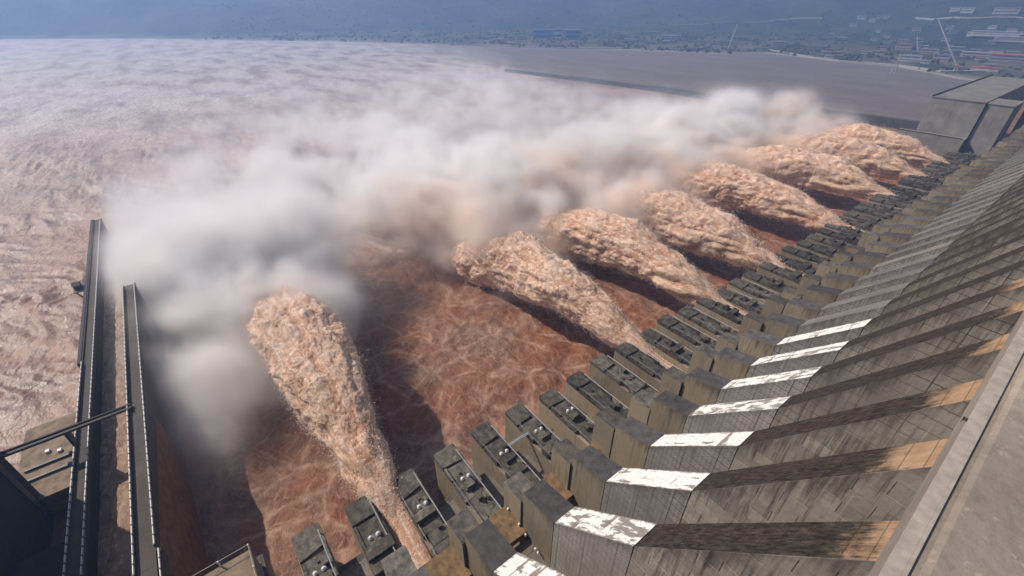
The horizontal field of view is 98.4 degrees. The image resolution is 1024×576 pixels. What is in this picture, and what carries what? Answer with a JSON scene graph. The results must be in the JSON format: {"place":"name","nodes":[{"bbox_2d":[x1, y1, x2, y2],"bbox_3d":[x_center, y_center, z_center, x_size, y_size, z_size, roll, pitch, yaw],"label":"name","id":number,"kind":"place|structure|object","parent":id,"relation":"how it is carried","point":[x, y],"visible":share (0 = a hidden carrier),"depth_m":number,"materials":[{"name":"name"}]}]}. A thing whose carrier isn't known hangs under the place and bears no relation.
{"place":"outdoors","nodes":[
{"label":"outdoors","id":0,"kind":"place"},
{"bbox_2d":[97,247,141,575],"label":"channel water","id":1,"kind":"structure","parent":0,"point":[114,558],"depth_m":220.92,"materials":[{"name":"liquid"}]},
{"bbox_2d":[0,39,1023,575],"bbox_3d":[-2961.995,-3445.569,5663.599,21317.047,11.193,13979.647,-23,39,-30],"label":"river","id":2,"kind":"structure","parent":0,"point":[364,181],"depth_m":547.70,"materials":[{"name":"liquid"}]},
{"bbox_2d":[0,458,64,575],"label":"intake tower","id":3,"kind":"structure","parent":2,"relation":"in","point":[26,531],"depth_m":185.10,"materials":[{"name":"concrete"}]},
{"bbox_2d":[0,403,131,516],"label":"footbridge","id":4,"kind":"object","parent":3,"relation":"attached to","point":[23,490],"visible":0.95,"depth_m":198.67,"materials":[{"name":"metal"}]},
{"bbox_2d":[18,412,75,513],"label":"work platform","id":5,"kind":"structure","parent":2,"relation":"in","point":[44,470],"depth_m":223.12,"materials":[{"name":"concrete"}]},
{"bbox_2d":[62,218,117,575],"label":"guide wall","id":6,"kind":"structure","parent":2,"relation":"in","point":[81,547],"depth_m":221.89,"materials":[{"name":"concrete"}]},
{"bbox_2d":[71,281,84,297],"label":"gauge platform","id":7,"kind":"structure","parent":6,"relation":"attached to","point":[78,287],"depth_m":318.40,"materials":[{"name":"metal"}]},
{"bbox_2d":[122,282,210,575],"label":"guide wall","id":8,"kind":"structure","parent":2,"relation":"in","point":[166,537],"depth_m":199.91,"materials":[{"name":"concrete"}]},
{"bbox_2d":[212,121,947,539],"bbox_3d":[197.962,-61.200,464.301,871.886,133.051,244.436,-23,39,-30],"label":"spray drops","id":9,"kind":"object","parent":2,"relation":"on","point":[614,201],"visible":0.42,"depth_m":335.82,"materials":[{"name":"beige liquid"}]},
{"bbox_2d":[256,125,1023,575],"bbox_3d":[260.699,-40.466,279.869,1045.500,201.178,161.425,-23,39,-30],"label":"spillway dam","id":10,"kind":"structure","parent":2,"relation":"in","point":[850,403],"depth_m":130.91,"materials":[{"name":"concrete"}]},
{"bbox_2d":[193,544,261,575],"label":"railed landing","id":11,"kind":"object","parent":10,"relation":"on","point":[246,563],"visible":1,"depth_m":153.66,"materials":[{"name":"grey concrete"}]},
{"bbox_2d":[311,564,327,575],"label":"gate hoist","id":12,"kind":"object","parent":10,"relation":"on","point":[320,570],"visible":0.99,"depth_m":162.51,"materials":[{"name":"metal"}]},
{"bbox_2d":[243,280,431,568],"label":"water jet","id":13,"kind":"object","parent":10,"relation":"attached to","point":[413,542],"visible":0.8,"depth_m":219.81},
{"bbox_2d":[366,528,382,544],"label":"gate hoist","id":14,"kind":"object","parent":10,"relation":"on","point":[374,537],"visible":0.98,"depth_m":172.61,"materials":[{"name":"metal"}]},
{"bbox_2d":[415,498,431,516],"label":"gate hoist","id":15,"kind":"object","parent":10,"relation":"on","point":[423,508],"visible":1,"depth_m":182.43,"materials":[{"name":"metal"}]},
{"bbox_2d":[458,472,476,490],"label":"gate hoist","id":16,"kind":"object","parent":10,"relation":"on","point":[467,481],"visible":1,"depth_m":192.54,"materials":[{"name":"metal"}]},
{"bbox_2d":[496,448,514,463],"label":"gate hoist","id":17,"kind":"object","parent":10,"relation":"on","point":[505,456],"visible":1,"depth_m":203.14,"materials":[{"name":"metal"}]},
{"bbox_2d":[507,430,527,446],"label":"gangway","id":18,"kind":"object","parent":10,"relation":"on","point":[518,439],"visible":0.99,"depth_m":211.67,"materials":[{"name":"grey metal"}]},
{"bbox_2d":[531,426,548,440],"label":"gate hoist","id":19,"kind":"object","parent":10,"relation":"on","point":[540,433],"visible":1,"depth_m":213.63,"materials":[{"name":"metal"}]},
{"bbox_2d":[446,229,685,372],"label":"water jet","id":20,"kind":"object","parent":10,"relation":"attached to","point":[577,289],"visible":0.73,"depth_m":314.70},
{"bbox_2d":[563,406,579,420],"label":"gate hoist","id":21,"kind":"object","parent":10,"relation":"on","point":[572,413],"visible":1,"depth_m":224.37,"materials":[{"name":"metal"}]},
{"bbox_2d":[524,208,747,315],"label":"water jet","id":22,"kind":"object","parent":10,"relation":"attached to","point":[613,230],"visible":0.69,"depth_m":357.51},
{"bbox_2d":[586,189,803,275],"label":"water jet","id":23,"kind":"object","parent":10,"relation":"attached to","point":[693,235],"visible":0.56,"depth_m":392.72},
{"bbox_2d":[653,160,864,231],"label":"water jet","id":24,"kind":"object","parent":10,"relation":"attached to","point":[731,192],"visible":0.69,"depth_m":466.34},
{"bbox_2d":[721,144,896,198],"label":"water jet","id":25,"kind":"object","parent":10,"relation":"attached to","point":[839,181],"visible":0.62,"depth_m":525.15},
{"bbox_2d":[768,132,928,179],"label":"water jet","id":26,"kind":"object","parent":10,"relation":"attached to","point":[819,146],"visible":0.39,"depth_m":567.96},
{"bbox_2d":[815,123,949,167],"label":"water jet","id":27,"kind":"object","parent":10,"relation":"attached to","point":[905,150],"visible":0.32,"depth_m":601.32},
{"bbox_2d":[504,69,919,129],"bbox_3d":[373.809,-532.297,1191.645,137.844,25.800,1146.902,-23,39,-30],"label":"training mole","id":28,"kind":"object","parent":2,"relation":"in","point":[852,117],"visible":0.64,"depth_m":999.91},
{"bbox_2d":[890,55,902,73],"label":"transmission pylon","id":29,"kind":"object","parent":2,"relation":"in","point":[897,64],"visible":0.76,"depth_m":1477.11,"materials":[{"name":"grey metal"}]},
{"bbox_2d":[896,75,1023,168],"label":"end block","id":30,"kind":"structure","parent":2,"relation":"in","point":[977,116],"depth_m":621.74,"materials":[{"name":"concrete"}]},
{"bbox_2d":[1009,111,1023,135],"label":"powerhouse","id":31,"kind":"structure","parent":2,"relation":"in","point":[1019,123],"depth_m":794.16,"materials":[{"name":"grey glass"}]},
{"bbox_2d":[0,0,1023,80],"bbox_3d":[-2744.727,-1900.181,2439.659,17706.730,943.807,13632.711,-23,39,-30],"label":"hills","id":32,"kind":"structure","parent":0,"point":[100,19],"depth_m":3165.27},
{"bbox_2d":[517,36,525,40],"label":"town building","id":33,"kind":"structure","parent":32,"relation":"on","point":[521,37],"depth_m":2573.86,"materials":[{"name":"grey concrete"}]},
{"bbox_2d":[533,29,552,38],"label":"town building","id":34,"kind":"structure","parent":32,"relation":"on","point":[542,33],"depth_m":2700.81,"materials":[{"name":"blue"}]},
{"bbox_2d":[554,28,562,38],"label":"town building","id":35,"kind":"structure","parent":32,"relation":"on","point":[558,32],"depth_m":2628.54,"materials":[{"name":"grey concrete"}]},
{"bbox_2d":[565,29,580,38],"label":"town building","id":36,"kind":"structure","parent":32,"relation":"on","point":[573,33],"depth_m":2594.71,"materials":[{"name":"blue"}]},
{"bbox_2d":[191,0,1023,78],"bbox_3d":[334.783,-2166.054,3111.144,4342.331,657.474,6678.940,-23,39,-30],"label":"distant trees","id":37,"kind":"object","parent":32,"relation":"on","point":[845,57],"visible":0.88,"depth_m":2565.38,"materials":[{"name":"green plant"}]},
{"bbox_2d":[624,39,636,42],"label":"town building","id":38,"kind":"structure","parent":32,"relation":"on","point":[631,40],"depth_m":2457.03,"materials":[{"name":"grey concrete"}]},
{"bbox_2d":[661,35,677,39],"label":"town building","id":39,"kind":"structure","parent":32,"relation":"on","point":[669,37],"depth_m":2564.34,"materials":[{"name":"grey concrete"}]},
{"bbox_2d":[771,41,785,45],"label":"town building","id":40,"kind":"structure","parent":32,"relation":"on","point":[778,43],"depth_m":2233.72,"materials":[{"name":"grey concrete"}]},
{"bbox_2d":[821,51,832,53],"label":"town building","id":41,"kind":"structure","parent":32,"relation":"on","point":[826,52],"depth_m":1956.42,"materials":[{"name":"white concrete"}]},
{"bbox_2d":[857,15,866,19],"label":"town building","id":42,"kind":"structure","parent":32,"relation":"on","point":[862,17],"depth_m":3006.75,"materials":[{"name":"white concrete"}]},
{"bbox_2d":[872,50,885,54],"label":"town building","id":43,"kind":"structure","parent":32,"relation":"on","point":[879,52],"depth_m":1920.87,"materials":[{"name":"white concrete"}]},
{"bbox_2d":[877,15,890,18],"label":"town building","id":44,"kind":"structure","parent":32,"relation":"on","point":[883,16],"depth_m":2988.50,"materials":[{"name":"white concrete"}]},
{"bbox_2d":[879,46,888,49],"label":"town building","id":45,"kind":"structure","parent":32,"relation":"on","point":[884,47],"depth_m":2016.73,"materials":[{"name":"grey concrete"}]},
{"bbox_2d":[894,43,912,49],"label":"town building","id":46,"kind":"structure","parent":32,"relation":"on","point":[902,46],"depth_m":2011.01,"materials":[{"name":"white concrete"}]},
{"bbox_2d":[898,39,908,41],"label":"town building","id":47,"kind":"structure","parent":32,"relation":"on","point":[903,40],"depth_m":2333.50,"materials":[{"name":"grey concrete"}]},
{"bbox_2d":[898,55,922,60],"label":"town building","id":48,"kind":"structure","parent":32,"relation":"on","point":[911,58],"depth_m":1727.72,"materials":[{"name":"white concrete"}]},
{"bbox_2d":[912,27,922,30],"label":"town building","id":49,"kind":"structure","parent":32,"relation":"on","point":[917,29],"depth_m":2650.45,"materials":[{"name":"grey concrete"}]},
{"bbox_2d":[920,60,930,63],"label":"town building","id":50,"kind":"structure","parent":32,"relation":"on","point":[925,61],"depth_m":1658.90,"materials":[{"name":"white glass"}]},
{"bbox_2d":[919,48,938,53],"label":"town building","id":51,"kind":"structure","parent":32,"relation":"on","point":[927,51],"depth_m":1900.41,"materials":[{"name":"white glass"}]},
{"bbox_2d":[932,54,950,61],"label":"town building","id":52,"kind":"structure","parent":32,"relation":"on","point":[944,57],"depth_m":1670.18,"materials":[{"name":"white glass"}]},
{"bbox_2d":[945,25,954,29],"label":"town building","id":53,"kind":"structure","parent":32,"relation":"on","point":[949,27],"depth_m":2557.43,"materials":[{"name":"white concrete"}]},
{"bbox_2d":[947,30,957,33],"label":"town building","id":54,"kind":"structure","parent":32,"relation":"on","point":[951,32],"depth_m":2466.25,"materials":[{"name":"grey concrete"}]},
{"bbox_2d":[949,6,960,11],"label":"town building","id":55,"kind":"structure","parent":32,"relation":"on","point":[953,9],"depth_m":2780.93,"materials":[{"name":"white concrete"}]},
{"bbox_2d":[946,46,965,51],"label":"town building","id":56,"kind":"structure","parent":32,"relation":"on","point":[957,48],"depth_m":1897.05,"materials":[{"name":"white concrete"}]},
{"bbox_2d":[960,7,974,12],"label":"town building","id":57,"kind":"structure","parent":32,"relation":"on","point":[967,10],"depth_m":2722.81,"materials":[{"name":"white concrete"}]},
{"bbox_2d":[960,51,997,58],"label":"town building","id":58,"kind":"structure","parent":32,"relation":"on","point":[976,54],"depth_m":1764.39,"materials":[{"name":"white concrete"}]},
{"bbox_2d":[970,66,1000,71],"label":"red roofed shed","id":59,"kind":"structure","parent":32,"relation":"on","point":[990,69],"depth_m":1476.85,"materials":[{"name":"metal"}]},
{"bbox_2d":[984,63,995,66],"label":"town building","id":60,"kind":"structure","parent":32,"relation":"on","point":[990,65],"depth_m":1545.24,"materials":[{"name":"white concrete"}]},
{"bbox_2d":[987,25,997,28],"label":"town building","id":61,"kind":"structure","parent":32,"relation":"on","point":[992,26],"depth_m":2353.95,"materials":[{"name":"white concrete"}]},
{"bbox_2d":[969,30,1023,36],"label":"town building","id":62,"kind":"structure","parent":32,"relation":"on","point":[989,33],"depth_m":2277.56,"materials":[{"name":"white concrete"}]},
{"bbox_2d":[988,53,1023,61],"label":"town building","id":63,"kind":"structure","parent":32,"relation":"on","point":[1005,57],"depth_m":1672.63,"materials":[{"name":"white concrete"}]},
{"bbox_2d":[992,7,1021,13],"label":"town building","id":64,"kind":"structure","parent":32,"relation":"on","point":[1006,10],"depth_m":2525.33,"materials":[{"name":"white concrete"}]},
{"bbox_2d":[993,36,1023,42],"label":"town building","id":65,"kind":"structure","parent":32,"relation":"on","point":[1008,39],"depth_m":2201.85,"materials":[{"name":"white concrete"}]},
{"bbox_2d":[1007,28,1017,31],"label":"town building","id":66,"kind":"structure","parent":32,"relation":"on","point":[1012,29],"depth_m":2279.52,"materials":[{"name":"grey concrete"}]},
{"bbox_2d":[1006,51,1019,53],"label":"town building","id":67,"kind":"structure","parent":32,"relation":"on","point":[1013,52],"depth_m":1882.80,"materials":[{"name":"white concrete"}]},
{"bbox_2d":[473,45,677,48],"bbox_3d":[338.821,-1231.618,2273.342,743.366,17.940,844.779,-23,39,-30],"label":"shore road","id":68,"kind":"structure","parent":0,"point":[571,48],"depth_m":2263.16,"materials":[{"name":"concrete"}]},
{"bbox_2d":[672,17,821,25],"bbox_3d":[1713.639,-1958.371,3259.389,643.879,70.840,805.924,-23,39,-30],"label":"hill road","id":69,"kind":"structure","parent":0,"point":[748,22],"depth_m":3297.24,"materials":[{"name":"grey asphalt"}]},
{"bbox_2d":[768,49,985,71],"bbox_3d":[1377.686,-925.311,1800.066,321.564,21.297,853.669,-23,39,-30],"label":"embankment road","id":70,"kind":"structure","parent":0,"point":[911,67],"depth_m":1693.71,"materials":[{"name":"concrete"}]},
{"bbox_2d":[938,21,959,70],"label":"crane","id":71,"kind":"object","parent":70,"relation":"on","point":[956,66],"visible":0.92,"depth_m":1482.50,"materials":[{"name":"white metal"}]},
{"bbox_2d":[915,16,1023,19],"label":"road","id":72,"kind":"structure","parent":0,"point":[967,17],"depth_m":2616.36,"materials":[{"name":"grey asphalt"}]}
]}

